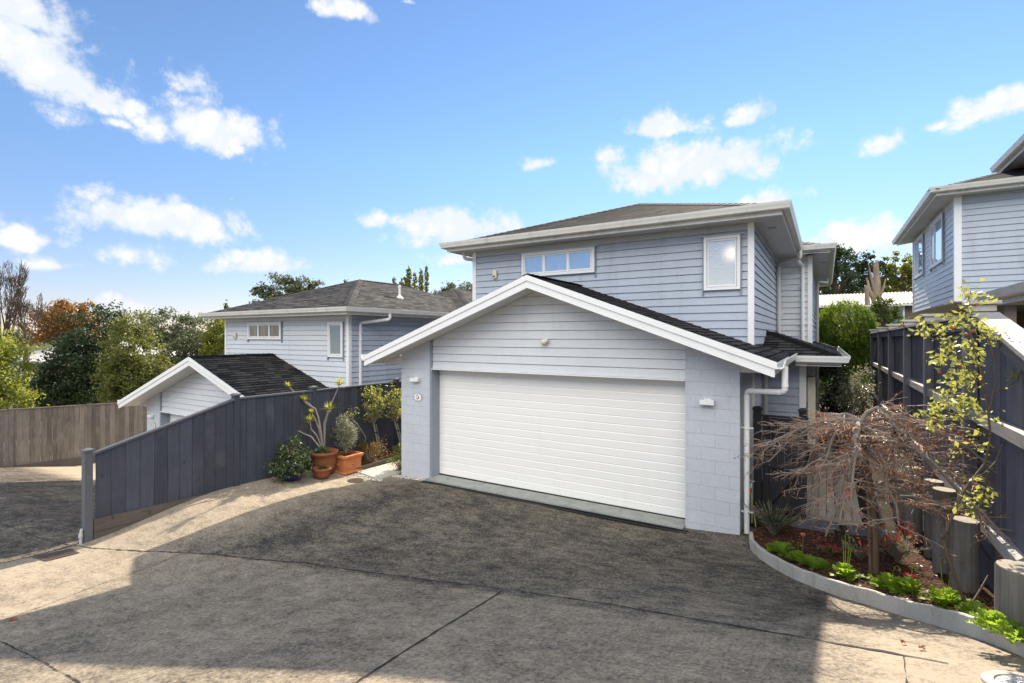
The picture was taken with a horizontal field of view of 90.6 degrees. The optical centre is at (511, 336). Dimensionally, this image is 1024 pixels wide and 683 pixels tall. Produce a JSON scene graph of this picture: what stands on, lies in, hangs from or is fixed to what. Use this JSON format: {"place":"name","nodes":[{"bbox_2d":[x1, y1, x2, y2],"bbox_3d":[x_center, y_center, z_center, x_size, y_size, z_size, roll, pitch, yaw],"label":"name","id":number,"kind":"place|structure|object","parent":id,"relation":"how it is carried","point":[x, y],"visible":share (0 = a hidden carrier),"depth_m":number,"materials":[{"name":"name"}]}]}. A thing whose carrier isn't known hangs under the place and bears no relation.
{"place":"outdoors","nodes":[
{"label":"outdoors","id":0,"kind":"place"},
{"bbox_2d":[0,463,94,563],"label":"shared driveway","id":1,"kind":"structure","parent":0,"point":[50,508],"depth_m":9.66,"materials":[{"name":"concrete"}]},
{"bbox_2d":[0,320,49,409],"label":"garden tree","id":2,"kind":"object","parent":1,"relation":"on","point":[15,382],"visible":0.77,"depth_m":19.00,"materials":[{"name":"green plant"}]},
{"bbox_2d":[1,523,81,546],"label":"expansion joint","id":3,"kind":"object","parent":1,"relation":"on","point":[37,536],"visible":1,"depth_m":7.73,"materials":[{"name":"concrete"}]},
{"bbox_2d":[0,403,146,466],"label":"timber fence","id":4,"kind":"object","parent":1,"relation":"on","point":[48,436],"visible":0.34,"depth_m":17.37,"materials":[{"name":"wood"}]},
{"bbox_2d":[2,373,155,407],"bbox_3d":[-20.355,3.414,24.534,9.176,3.897,2.562,0,0,0],"label":"dense bush","id":5,"kind":"object","parent":1,"relation":"on","point":[44,386],"visible":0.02,"depth_m":24.24,"materials":[{"name":"green plant"}]},
{"bbox_2d":[21,299,137,407],"bbox_3d":[-18.673,1.862,22.114,4.230,6.997,4.095,0,0,32],"label":"broadleaf tree","id":6,"kind":"object","parent":1,"relation":"on","point":[79,358],"visible":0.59,"depth_m":21.33,"materials":[{"name":"green plant"}]},
{"bbox_2d":[87,309,174,403],"bbox_3d":[-15.360,2.087,20.547,3.087,6.554,2.804,0,0,32],"label":"olive tree","id":7,"kind":"object","parent":1,"relation":"on","point":[120,372],"visible":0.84,"depth_m":20.09,"materials":[{"name":"green plant"}]},
{"bbox_2d":[133,306,223,374],"bbox_3d":[-17.703,1.863,27.009,5.119,7.002,4.843,0,0,32],"label":"hedge tree","id":8,"kind":"object","parent":1,"relation":"on","point":[186,337],"visible":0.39,"depth_m":26.41,"materials":[{"name":"green plant"}]},
{"bbox_2d":[197,319,224,354],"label":"hedge tree","id":9,"kind":"object","parent":1,"relation":"on","point":[214,346],"visible":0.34,"depth_m":23.59,"materials":[{"name":"green plant"}]},
{"bbox_2d":[80,378,400,542],"bbox_3d":[-3.369,2.700,12.075,0.147,3.320,11.026,0,0,32],"label":"paling fence","id":10,"kind":"object","parent":1,"relation":"on","point":[235,439],"visible":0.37,"depth_m":8.89,"materials":[{"name":"wood"}]},
{"bbox_2d":[78,528,82,543],"bbox_3d":[-6.261,2.979,7.361,0.056,0.362,0.056,0,0,32],"label":"conduit pipe","id":11,"kind":"object","parent":10,"relation":"attached to","point":[80,535],"visible":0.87,"depth_m":7.34,"materials":[{"name":"grey plastic"}]},
{"bbox_2d":[248,271,324,302],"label":"broadleaf tree","id":12,"kind":"object","parent":1,"relation":"on","point":[296,286],"visible":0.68,"depth_m":33.54,"materials":[{"name":"green plant"}]},
{"bbox_2d":[117,279,471,430],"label":"gable house","id":13,"kind":"structure","parent":1,"relation":"on","point":[322,337],"depth_m":13.94,"materials":[{"name":"paint"}]},
{"bbox_2d":[170,414,184,421],"bbox_3d":[-7.773,3.235,13.452,5.290,2.150,0.005,0,0,32],"label":"garage door","id":14,"kind":"structure","parent":13,"relation":"in","point":[173,417],"depth_m":14.70,"materials":[{"name":"metal"}]},
{"bbox_2d":[245,321,282,342],"bbox_3d":[-7.304,-0.123,14.911,1.770,0.606,0.070,0,0,32],"label":"window","id":15,"kind":"structure","parent":13,"relation":"in","point":[263,330],"depth_m":14.89,"materials":[{"name":"white glass"}]},
{"bbox_2d":[325,321,344,360],"bbox_3d":[-4.629,0.122,13.252,0.705,1.026,0.070,0,0,32],"label":"window","id":16,"kind":"structure","parent":13,"relation":"in","point":[335,329],"depth_m":13.27,"materials":[{"name":"white glass"}]},
{"bbox_2d":[7,340,869,561],"bbox_3d":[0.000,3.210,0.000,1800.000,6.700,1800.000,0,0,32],"label":"terrain","id":17,"kind":"structure","parent":0,"point":[42,347],"depth_m":240.28,"materials":[{"name":"green plant"}]},
{"bbox_2d":[0,259,31,405],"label":"bare tree","id":18,"kind":"object","parent":17,"relation":"on","point":[17,295],"visible":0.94,"depth_m":30.95,"materials":[{"name":"brown plant"}]},
{"bbox_2d":[3,292,50,401],"bbox_3d":[-29.851,1.402,31.168,2.015,8.316,1.222,0,0,-29],"label":"bare tree","id":19,"kind":"object","parent":17,"relation":"on","point":[20,324],"visible":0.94,"depth_m":31.04,"materials":[{"name":"brown plant"}]},
{"bbox_2d":[14,298,103,348],"bbox_3d":[-31.941,1.397,36.045,5.894,8.332,4.457,0,0,12],"label":"autumn tree","id":20,"kind":"object","parent":17,"relation":"on","point":[48,326],"visible":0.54,"depth_m":35.36,"materials":[{"name":"orange plant"}]},
{"bbox_2d":[8,342,191,404],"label":"house","id":21,"kind":"structure","parent":17,"relation":"on","point":[36,355],"depth_m":32.83,"materials":[{"name":"metal"}]},
{"bbox_2d":[392,265,429,291],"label":"columnar conifer","id":22,"kind":"object","parent":17,"relation":"on","point":[408,280],"visible":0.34,"depth_m":35.95,"materials":[{"name":"green plant"}]},
{"bbox_2d":[431,280,471,293],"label":"broadleaf tree","id":23,"kind":"object","parent":17,"relation":"on","point":[451,286],"visible":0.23,"depth_m":39.67,"materials":[{"name":"green plant"}]},
{"bbox_2d":[0,283,977,348],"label":"woodland","id":24,"kind":"object","parent":17,"relation":"on","point":[16,334],"visible":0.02,"depth_m":65.22,"materials":[{"name":"green plant"}]},
{"bbox_2d":[819,372,869,397],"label":"dense bush","id":25,"kind":"object","parent":17,"relation":"on","point":[832,382],"visible":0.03,"depth_m":22.85,"materials":[{"name":"green plant"}]},
{"bbox_2d":[819,243,890,294],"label":"pohutukawa tree","id":26,"kind":"object","parent":17,"relation":"on","point":[849,276],"visible":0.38,"depth_m":44.76,"materials":[{"name":"green plant"}]},
{"bbox_2d":[864,259,885,324],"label":"dead tree trunk","id":27,"kind":"object","parent":17,"relation":"on","point":[876,286],"visible":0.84,"depth_m":28.91,"materials":[{"name":"wood"}]},
{"bbox_2d":[819,291,948,331],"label":"house","id":28,"kind":"structure","parent":17,"relation":"on","point":[904,299],"depth_m":34.17,"materials":[{"name":"metal"}]},
{"bbox_2d":[889,306,904,322],"bbox_3d":[24.677,-1.319,32.506,0.800,1.300,0.045,0,0,32],"label":"window","id":29,"kind":"structure","parent":28,"relation":"in","point":[903,307],"depth_m":32.37,"materials":[{"name":"white glass"}]},
{"bbox_2d":[869,295,905,328],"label":"dense bush","id":30,"kind":"object","parent":17,"relation":"on","point":[886,316],"visible":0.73,"depth_m":26.85,"materials":[{"name":"green plant"}]},
{"bbox_2d":[871,251,911,292],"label":"broadleaf tree","id":31,"kind":"object","parent":17,"relation":"on","point":[895,282],"visible":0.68,"depth_m":43.54,"materials":[{"name":"green plant"}]},
{"bbox_2d":[892,134,1023,328],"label":"corner house","id":32,"kind":"structure","parent":17,"relation":"on","point":[971,231],"depth_m":11.41,"materials":[{"name":"paint"}]},
{"bbox_2d":[914,233,923,281],"bbox_3d":[12.669,-2.423,15.795,0.070,1.306,1.720,0,0,32],"label":"window","id":33,"kind":"structure","parent":32,"relation":"in","point":[919,241],"depth_m":15.73,"materials":[{"name":"white glass"}]},
{"bbox_2d":[928,212,943,271],"bbox_3d":[11.114,-2.423,13.288,0.070,1.306,1.820,0,0,32],"label":"window","id":34,"kind":"structure","parent":32,"relation":"in","point":[937,225],"depth_m":13.18,"materials":[{"name":"white glass"}]},
{"bbox_2d":[976,282,1023,304],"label":"roof","id":35,"kind":"structure","parent":32,"relation":"attached to","point":[1013,294],"depth_m":6.72,"materials":[{"name":"paint"}]},
{"bbox_2d":[0,404,1023,682],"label":"driveway","id":36,"kind":"structure","parent":0,"point":[200,614],"depth_m":4.59,"materials":[{"name":"concrete"}]},
{"bbox_2d":[0,641,80,682],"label":"expansion joint","id":37,"kind":"object","parent":36,"relation":"on","point":[46,663],"visible":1,"depth_m":3.74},
{"bbox_2d":[32,548,78,560],"bbox_3d":[-6.265,3.031,6.963,0.361,0.072,0.396,0,0,32],"label":"sump grate","id":38,"kind":"object","parent":36,"relation":"on","point":[57,554],"visible":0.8,"depth_m":6.95,"materials":[{"name":"metal"}]},
{"bbox_2d":[7,549,191,618],"bbox_3d":[-4.707,2.824,5.908,0.139,0.183,2.133,0,0,14],"label":"saw cut","id":39,"kind":"object","parent":36,"relation":"on","point":[93,586],"visible":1,"depth_m":5.81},
{"bbox_2d":[263,434,315,483],"bbox_3d":[-4.286,2.367,9.819,0.938,0.923,0.927,0,0,-21],"label":"potted shrub","id":40,"kind":"object","parent":36,"relation":"on","point":[290,467],"visible":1,"depth_m":9.69,"materials":[{"name":"green plant"}]},
{"bbox_2d":[285,377,344,473],"bbox_3d":[-4.053,1.812,10.411,1.280,2.044,0.600,0,0,-18],"label":"potted dragon tree","id":41,"kind":"object","parent":36,"relation":"on","point":[325,455],"visible":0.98,"depth_m":10.42,"materials":[{"name":"green plant"}]},
{"bbox_2d":[312,464,331,479],"bbox_3d":[-3.804,2.700,10.148,0.370,0.286,0.368,0,0,32],"label":"terracotta bowl","id":42,"kind":"object","parent":36,"relation":"on","point":[321,474],"visible":1,"depth_m":10.04,"materials":[{"name":"orange ceramic"}]},
{"bbox_2d":[330,408,363,474],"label":"potted shrub","id":43,"kind":"object","parent":36,"relation":"on","point":[348,461],"visible":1,"depth_m":10.67,"materials":[{"name":"green plant"}]},
{"bbox_2d":[347,478,363,482],"bbox_3d":[-3.148,2.906,10.159,0.350,0.043,0.350,0,0,32],"label":"drain cover","id":44,"kind":"object","parent":36,"relation":"on","point":[355,480],"visible":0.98,"depth_m":10.13,"materials":[{"name":"metal"}]},
{"bbox_2d":[355,455,400,472],"bbox_3d":[-2.733,2.814,11.495,0.035,0.202,1.951,0,0,37],"label":"edging board","id":45,"kind":"object","parent":36,"relation":"on","point":[373,464],"visible":0.29,"depth_m":11.11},
{"bbox_2d":[358,461,400,478],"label":"path slab","id":46,"kind":"structure","parent":36,"relation":"on","point":[382,471],"depth_m":10.72,"materials":[{"name":"concrete"}]},
{"bbox_2d":[361,447,398,465],"bbox_3d":[-2.336,2.774,12.979,0.650,0.155,4.400,0,0,32],"label":"mulch strip","id":47,"kind":"object","parent":36,"relation":"on","point":[382,458],"visible":0.09,"depth_m":11.93,"materials":[{"name":"plant"}]},
{"bbox_2d":[344,405,365,458],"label":"rose sapling","id":48,"kind":"object","parent":47,"relation":"on","point":[355,411],"visible":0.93,"depth_m":11.30,"materials":[{"name":"green plant"}]},
{"bbox_2d":[359,384,387,456],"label":"standard rose","id":49,"kind":"object","parent":47,"relation":"on","point":[375,416],"visible":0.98,"depth_m":11.82,"materials":[{"name":"green plant"}]},
{"bbox_2d":[356,435,390,463],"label":"clipped shrub","id":50,"kind":"object","parent":47,"relation":"on","point":[367,451],"visible":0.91,"depth_m":11.30,"materials":[{"name":"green plant"}]},
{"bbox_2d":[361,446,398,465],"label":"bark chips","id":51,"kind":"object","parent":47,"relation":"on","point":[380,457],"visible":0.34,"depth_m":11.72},
{"bbox_2d":[382,382,400,443],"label":"standard rose","id":52,"kind":"object","parent":47,"relation":"on","point":[396,416],"visible":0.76,"depth_m":12.19,"materials":[{"name":"green plant"}]},
{"bbox_2d":[391,442,400,455],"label":"shrub","id":53,"kind":"object","parent":47,"relation":"on","point":[398,449],"visible":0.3,"depth_m":11.91,"materials":[{"name":"green plant"}]},
{"bbox_2d":[352,473,425,480],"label":"pebbles","id":54,"kind":"object","parent":36,"relation":"on","point":[413,478],"visible":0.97,"depth_m":10.38,"materials":[{"name":"gravel"}]},
{"bbox_2d":[385,452,400,471],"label":"clipped shrub","id":55,"kind":"object","parent":36,"relation":"on","point":[398,459],"visible":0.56,"depth_m":10.83,"materials":[{"name":"green plant"}]},
{"bbox_2d":[355,591,500,682],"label":"expansion joint","id":56,"kind":"object","parent":36,"relation":"on","point":[380,666],"visible":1,"depth_m":3.43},
{"bbox_2d":[86,547,948,663],"bbox_3d":[-1.656,2.389,5.344,9.543,1.237,0.827,0,0,28],"label":"expansion joint","id":57,"kind":"object","parent":36,"relation":"on","point":[555,596],"visible":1,"depth_m":4.36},
{"bbox_2d":[420,480,688,533],"bbox_3d":[0.372,2.866,8.666,5.100,0.072,0.123,0,0,32],"label":"channel drain","id":58,"kind":"object","parent":36,"relation":"on","point":[622,520],"visible":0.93,"depth_m":8.17,"materials":[{"name":"black plastic"}]},
{"bbox_2d":[425,474,684,529],"bbox_3d":[0.496,2.888,8.923,4.980,0.144,0.430,0,0,32],"label":"apron","id":59,"kind":"object","parent":36,"relation":"on","point":[656,519],"visible":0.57,"depth_m":8.64,"materials":[{"name":"concrete"}]},
{"bbox_2d":[518,532,677,588],"bbox_3d":[1.248,2.622,6.115,0.028,0.447,3.579,0,0,43],"label":"saw cut","id":60,"kind":"object","parent":36,"relation":"on","point":[601,561],"visible":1,"depth_m":5.92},
{"bbox_2d":[361,199,850,534],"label":"gable house","id":61,"kind":"structure","parent":36,"relation":"on","point":[654,323],"depth_m":8.95,"materials":[{"name":"paint"}]},
{"bbox_2d":[413,393,421,401],"bbox_3d":[-1.928,1.245,10.364,0.244,0.180,0.016,0,0,32],"label":"house number plaque","id":62,"kind":"object","parent":61,"relation":"attached to","point":[417,397],"visible":1,"depth_m":10.37,"materials":[{"name":"plastic"}]},
{"bbox_2d":[541,339,548,344],"bbox_3d":[0.564,0.098,8.781,0.145,0.105,0.120,0,0,32],"label":"security sensor","id":63,"kind":"object","parent":61,"relation":"attached to","point":[544,341],"visible":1,"depth_m":8.74,"materials":[{"name":"beige plastic"}]},
{"bbox_2d":[518,245,597,276],"bbox_3d":[0.906,-1.463,10.315,1.770,0.606,0.070,0,0,32],"label":"window","id":64,"kind":"structure","parent":61,"relation":"in","point":[575,260],"depth_m":10.27,"materials":[{"name":"clear glass"}]},
{"bbox_2d":[439,370,684,518],"bbox_3d":[0.613,1.736,9.078,4.945,2.182,0.022,0,0,32],"label":"garage door","id":65,"kind":"structure","parent":61,"relation":"in","point":[616,442],"depth_m":8.82,"materials":[{"name":"metal"}]},
{"bbox_2d":[699,398,714,405],"bbox_3d":[2.834,0.955,7.361,0.200,0.090,0.100,0,0,32],"label":"wall lamp","id":66,"kind":"object","parent":61,"relation":"attached to","point":[705,401],"visible":1,"depth_m":7.32,"materials":[{"name":"white ceramic"}]},
{"bbox_2d":[700,232,743,295],"bbox_3d":[3.581,-1.218,8.656,0.705,1.026,0.070,0,0,32],"label":"window","id":67,"kind":"structure","parent":61,"relation":"in","point":[721,254],"depth_m":8.67,"materials":[{"name":"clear glass"}]},
{"bbox_2d":[819,298,879,405],"bbox_3d":[12.485,0.671,18.807,3.162,4.187,3.210,0,0,32],"label":"bush","id":68,"kind":"object","parent":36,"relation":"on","point":[853,336],"visible":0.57,"depth_m":17.93,"materials":[{"name":"green plant"}]},
{"bbox_2d":[845,530,883,536],"bbox_3d":[4.801,2.728,6.813,0.540,0.065,0.280,0,0,32],"label":"paver","id":69,"kind":"object","parent":36,"relation":"on","point":[849,532],"visible":0.28,"depth_m":6.92,"materials":[{"name":"concrete"}]},
{"bbox_2d":[847,523,888,535],"bbox_3d":[4.965,2.728,7.088,0.470,0.065,0.240,0,0,32],"label":"paver","id":70,"kind":"object","parent":36,"relation":"on","point":[849,527],"visible":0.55,"depth_m":7.08,"materials":[{"name":"concrete"}]},
{"bbox_2d":[751,524,993,611],"bbox_3d":[3.139,2.123,4.731,2.090,1.230,4.950,0,0,32],"label":"garden bed","id":71,"kind":"object","parent":36,"relation":"on","point":[987,592],"visible":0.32,"depth_m":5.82,"materials":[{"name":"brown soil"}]},
{"bbox_2d":[740,499,806,536],"bbox_3d":[3.522,2.511,6.849,0.820,0.471,0.744,0,0,32],"label":"rosemary shrub","id":72,"kind":"object","parent":71,"relation":"on","point":[774,525],"visible":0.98,"depth_m":6.83,"materials":[{"name":"green plant"}]},
{"bbox_2d":[765,541,795,558],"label":"poppy plant","id":73,"kind":"object","parent":71,"relation":"on","point":[780,547],"visible":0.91,"depth_m":6.03,"materials":[{"name":"green plant"}]},
{"bbox_2d":[784,533,811,561],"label":"poppy plant","id":74,"kind":"object","parent":71,"relation":"on","point":[798,554],"visible":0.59,"depth_m":5.75,"materials":[{"name":"green plant"}]},
{"bbox_2d":[795,555,830,571],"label":"poppy plant","id":75,"kind":"object","parent":71,"relation":"on","point":[821,563],"visible":0.95,"depth_m":5.46,"materials":[{"name":"green plant"}]},
{"bbox_2d":[813,538,849,555],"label":"viola plant","id":76,"kind":"object","parent":71,"relation":"on","point":[830,549],"visible":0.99,"depth_m":6.05,"materials":[{"name":"red plant"}]},
{"bbox_2d":[829,534,864,582],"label":"poppy plant","id":77,"kind":"object","parent":71,"relation":"on","point":[844,569],"visible":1,"depth_m":5.03,"materials":[{"name":"green plant"}]},
{"bbox_2d":[841,539,882,558],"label":"heather shrub","id":78,"kind":"object","parent":71,"relation":"on","point":[859,554],"visible":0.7,"depth_m":5.83,"materials":[{"name":"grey plant"}]},
{"bbox_2d":[733,392,1016,574],"bbox_3d":[3.944,1.535,5.072,2.705,2.041,2.578,0,0,-8],"label":"weeping maple","id":79,"kind":"object","parent":71,"relation":"on","point":[851,425],"visible":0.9,"depth_m":5.01,"materials":[{"name":"brown plant"}]},
{"bbox_2d":[865,565,900,591],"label":"poppy plant","id":80,"kind":"object","parent":71,"relation":"on","point":[879,579],"visible":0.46,"depth_m":4.65,"materials":[{"name":"green plant"}]},
{"bbox_2d":[865,527,931,562],"bbox_3d":[4.178,2.308,5.546,0.510,0.348,0.518,0,0,9],"label":"heather shrub","id":81,"kind":"object","parent":71,"relation":"on","point":[896,553],"visible":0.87,"depth_m":5.50,"materials":[{"name":"red plant"}]},
{"bbox_2d":[883,563,928,596],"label":"poppy plant","id":82,"kind":"object","parent":71,"relation":"on","point":[905,584],"visible":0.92,"depth_m":4.37,"materials":[{"name":"green plant"}]},
{"bbox_2d":[904,572,922,581],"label":"viola plant","id":83,"kind":"object","parent":71,"relation":"on","point":[908,575],"visible":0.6,"depth_m":5.00,"materials":[{"name":"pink plant"}]},
{"bbox_2d":[932,487,956,574],"bbox_3d":[4.434,2.069,5.194,0.204,1.006,0.203,0,0,32],"label":"retaining post","id":84,"kind":"object","parent":71,"relation":"on","point":[938,552],"visible":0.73,"depth_m":5.15,"materials":[{"name":"wood"}]},
{"bbox_2d":[918,557,971,609],"bbox_3d":[3.407,1.915,3.954,0.343,0.374,0.357,0,0,-10],"label":"poppy plant","id":85,"kind":"object","parent":71,"relation":"on","point":[949,596],"visible":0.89,"depth_m":3.95,"materials":[{"name":"green plant"}]},
{"bbox_2d":[907,278,1021,601],"bbox_3d":[3.582,0.811,3.966,1.081,2.532,0.371,0,0,0],"label":"tree","id":86,"kind":"object","parent":71,"relation":"on","point":[950,346],"visible":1,"depth_m":3.96,"materials":[{"name":"plant"}]},
{"bbox_2d":[950,516,980,592],"bbox_3d":[4.029,2.019,4.502,0.204,0.785,0.203,0,0,32],"label":"retaining post","id":87,"kind":"object","parent":71,"relation":"on","point":[963,539],"visible":0.72,"depth_m":4.43,"materials":[{"name":"wood"}]},
{"bbox_2d":[954,599,993,616],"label":"poppy plant","id":88,"kind":"object","parent":71,"relation":"on","point":[968,606],"visible":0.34,"depth_m":3.53,"materials":[{"name":"green plant"}]},
{"bbox_2d":[965,607,1020,637],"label":"poppy plant","id":89,"kind":"object","parent":71,"relation":"on","point":[985,618],"visible":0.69,"depth_m":2.98,"materials":[{"name":"green plant"}]},
{"bbox_2d":[987,619,1023,643],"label":"poppy plant","id":90,"kind":"object","parent":71,"relation":"on","point":[1018,633],"visible":1,"depth_m":2.83,"materials":[{"name":"green plant"}]},
{"bbox_2d":[994,559,1023,627],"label":"retaining post","id":91,"kind":"object","parent":71,"relation":"on","point":[1008,588],"visible":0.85,"depth_m":3.00,"materials":[{"name":"wood"}]},
{"bbox_2d":[749,531,1023,656],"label":"kerb","id":92,"kind":"structure","parent":36,"relation":"on","point":[952,620],"depth_m":4.14,"materials":[{"name":"concrete"}]},
{"bbox_2d":[904,466,922,542],"bbox_3d":[5.311,2.255,6.710,0.204,1.038,0.202,0,0,32],"label":"retaining post","id":93,"kind":"object","parent":36,"relation":"on","point":[916,518],"visible":0.33,"depth_m":6.63,"materials":[{"name":"wood"}]},
{"bbox_2d":[924,479,943,557],"bbox_3d":[4.846,2.167,5.822,0.184,1.022,0.181,0,0,32],"label":"retaining post","id":94,"kind":"object","parent":36,"relation":"on","point":[928,529],"visible":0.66,"depth_m":5.79,"materials":[{"name":"wood"}]},
{"bbox_2d":[869,300,1023,593],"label":"boundary fence","id":95,"kind":"object","parent":36,"relation":"on","point":[899,357],"visible":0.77,"depth_m":4.88,"materials":[{"name":"wood"}]},
{"bbox_2d":[981,670,1023,682],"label":"manhole cover","id":96,"kind":"object","parent":36,"relation":"on","point":[997,676],"visible":1,"depth_m":2.54,"materials":[{"name":"concrete"}]},
{"bbox_2d":[0,0,1023,340],"label":"sky","id":97,"kind":"structure","parent":0,"point":[181,155],"materials":[{"name":"blue"}]},
{"bbox_2d":[750,414,923,542],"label":"passage ground","id":98,"kind":"structure","parent":0,"point":[880,513],"depth_m":8.24,"materials":[{"name":"soil"}]},
{"bbox_2d":[750,480,755,526],"bbox_3d":[3.499,2.440,7.376,0.081,0.640,0.201,0,0,18],"label":"garden tap","id":99,"kind":"object","parent":98,"relation":"on","point":[751,488],"visible":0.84,"depth_m":7.42,"materials":[{"name":"grey plastic"}]},
{"bbox_2d":[752,406,762,518],"bbox_3d":[3.705,1.955,7.645,0.130,1.810,0.130,0,0,32],"label":"gate post","id":100,"kind":"object","parent":98,"relation":"on","point":[758,471],"visible":0.63,"depth_m":7.61,"materials":[{"name":"wood"}]},
{"bbox_2d":[762,414,808,517],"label":"timber gate","id":101,"kind":"structure","parent":100,"relation":"attached to","point":[770,489],"depth_m":7.57,"materials":[{"name":"wood"}]},
{"bbox_2d":[798,408,807,512],"bbox_3d":[4.414,1.975,7.688,0.130,1.770,0.130,0,0,32],"label":"gate post","id":102,"kind":"object","parent":98,"relation":"on","point":[802,411],"visible":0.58,"depth_m":7.62,"materials":[{"name":"wood"}]},
{"bbox_2d":[792,523,834,532],"bbox_3d":[4.232,2.728,7.130,0.520,0.065,0.260,0,0,32],"label":"paver","id":103,"kind":"object","parent":98,"relation":"on","point":[813,527],"visible":0.41,"depth_m":7.14,"materials":[{"name":"concrete"}]},
{"bbox_2d":[798,516,839,530],"bbox_3d":[4.451,2.728,7.359,0.510,0.065,0.240,0,0,32],"label":"paver","id":104,"kind":"object","parent":98,"relation":"on","point":[816,522],"visible":0.6,"depth_m":7.33,"materials":[{"name":"concrete"}]},
{"bbox_2d":[806,443,861,524],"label":"deck walkway","id":105,"kind":"structure","parent":98,"relation":"on","point":[817,493],"depth_m":8.52,"materials":[{"name":"wood"}]},
{"bbox_2d":[806,348,874,418],"bbox_3d":[10.172,1.843,15.957,2.830,3.000,2.288,0,0,-27],"label":"dense bush","id":106,"kind":"object","parent":98,"relation":"on","point":[823,404],"visible":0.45,"depth_m":15.76,"materials":[{"name":"green plant"}]},
{"bbox_2d":[827,361,883,416],"bbox_3d":[9.129,1.754,13.282,1.320,2.213,1.086,0,0,-22],"label":"variegated shrub","id":107,"kind":"object","parent":98,"relation":"on","point":[861,401],"visible":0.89,"depth_m":13.22,"materials":[{"name":"green plant"}]},
{"bbox_2d":[887,447,900,501],"bbox_3d":[6.295,2.290,8.332,0.204,1.028,0.202,0,0,32],"label":"retaining post","id":108,"kind":"object","parent":98,"relation":"on","point":[890,473],"depth_m":8.31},
{"bbox_2d":[893,454,908,521],"bbox_3d":[5.759,2.286,7.489,0.204,1.061,0.203,0,0,32],"label":"retaining post","id":109,"kind":"object","parent":98,"relation":"on","point":[896,492],"visible":0.12,"depth_m":7.43,"materials":[{"name":"wood"}]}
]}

